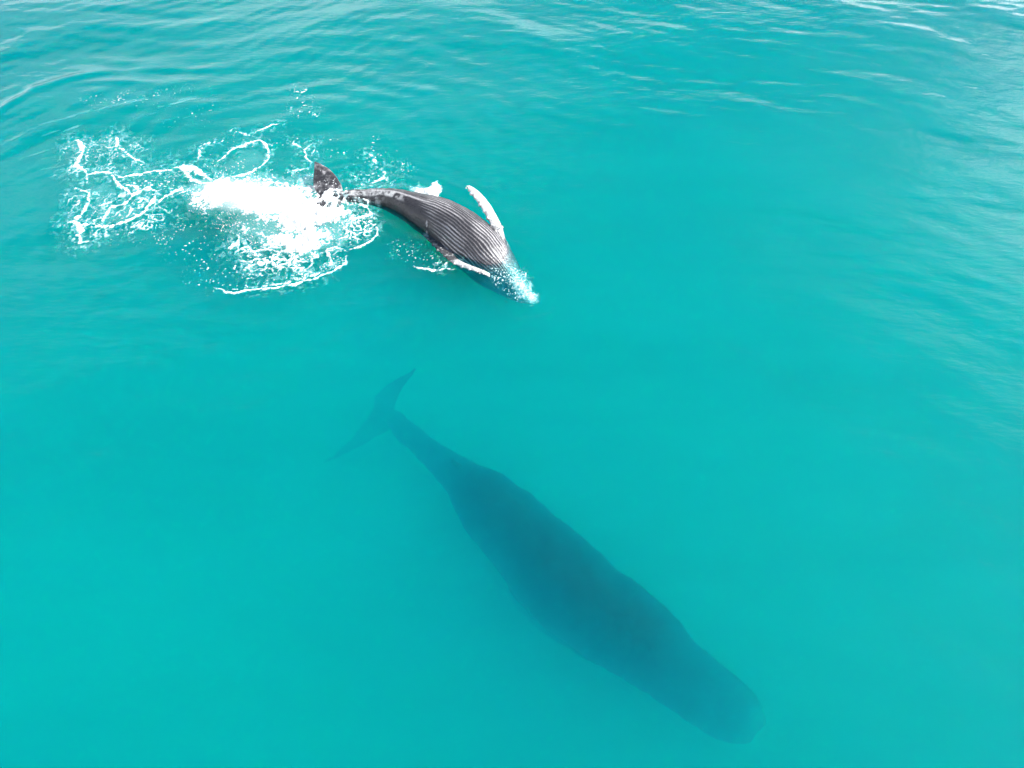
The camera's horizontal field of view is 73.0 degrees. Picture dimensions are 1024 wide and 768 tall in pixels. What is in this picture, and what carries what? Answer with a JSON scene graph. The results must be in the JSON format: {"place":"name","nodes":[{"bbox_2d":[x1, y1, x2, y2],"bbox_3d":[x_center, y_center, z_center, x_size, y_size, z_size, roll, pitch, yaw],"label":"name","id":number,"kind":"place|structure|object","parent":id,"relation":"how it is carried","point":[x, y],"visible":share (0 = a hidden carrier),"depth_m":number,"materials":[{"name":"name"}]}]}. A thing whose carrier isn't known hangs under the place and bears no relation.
{"place":"outdoors","nodes":[
{"label":"outdoors","id":0,"kind":"place"},
{"bbox_2d":[0,0,1023,767],"bbox_3d":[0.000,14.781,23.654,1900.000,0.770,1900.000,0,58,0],"label":"sea water","id":1,"kind":"structure","parent":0,"point":[736,388],"depth_m":33.08,"materials":[{"name":"water"}]},
{"bbox_3d":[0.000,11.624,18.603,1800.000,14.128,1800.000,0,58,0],"label":"water","id":2,"kind":"structure","parent":0,"visible":0},
{"bbox_2d":[68,93,181,243],"bbox_3d":[-13.031,-6.756,21.882,5.096,0.142,8.386,-14,59,-9],"label":"sea foam","id":3,"kind":"object","parent":2,"relation":"on","point":[81,146],"visible":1,"depth_m":21.21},
{"bbox_2d":[179,163,370,249],"bbox_3d":[-7.289,-5.458,20.714,6.041,0.628,3.055,15,59,9],"label":"water spray","id":4,"kind":"object","parent":2,"relation":"on","point":[269,203],"visible":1,"depth_m":20.73,"materials":[{"name":"white liquid"}]},
{"bbox_2d":[158,86,453,293],"bbox_3d":[-5.824,-6.578,21.677,11.424,0.260,10.143,0,58,0],"label":"sea foam","id":5,"kind":"object","parent":2,"relation":"on","point":[259,202],"visible":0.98,"depth_m":20.85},
{"bbox_2d":[313,162,533,303],"bbox_3d":[-2.670,-4.739,20.994,7.994,1.823,2.776,20,60,12],"label":"humpback calf","id":6,"kind":"object","parent":2,"relation":"on","point":[475,247],"visible":0.97,"depth_m":20.19},
{"bbox_2d":[413,181,534,300],"bbox_3d":[-1.770,-4.110,20.183,2.464,0.145,6.588,-33,64,-19],"label":"sea foam","id":7,"kind":"object","parent":2,"relation":"on","point":[434,189],"visible":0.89,"depth_m":21.27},
{"bbox_2d":[323,368,765,743],"bbox_3d":[0.784,3.920,17.433,12.832,2.597,3.516,33,64,19],"label":"humpback adult","id":8,"kind":"object","parent":2,"relation":"in","point":[570,588],"visible":1,"depth_m":15.68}
]}

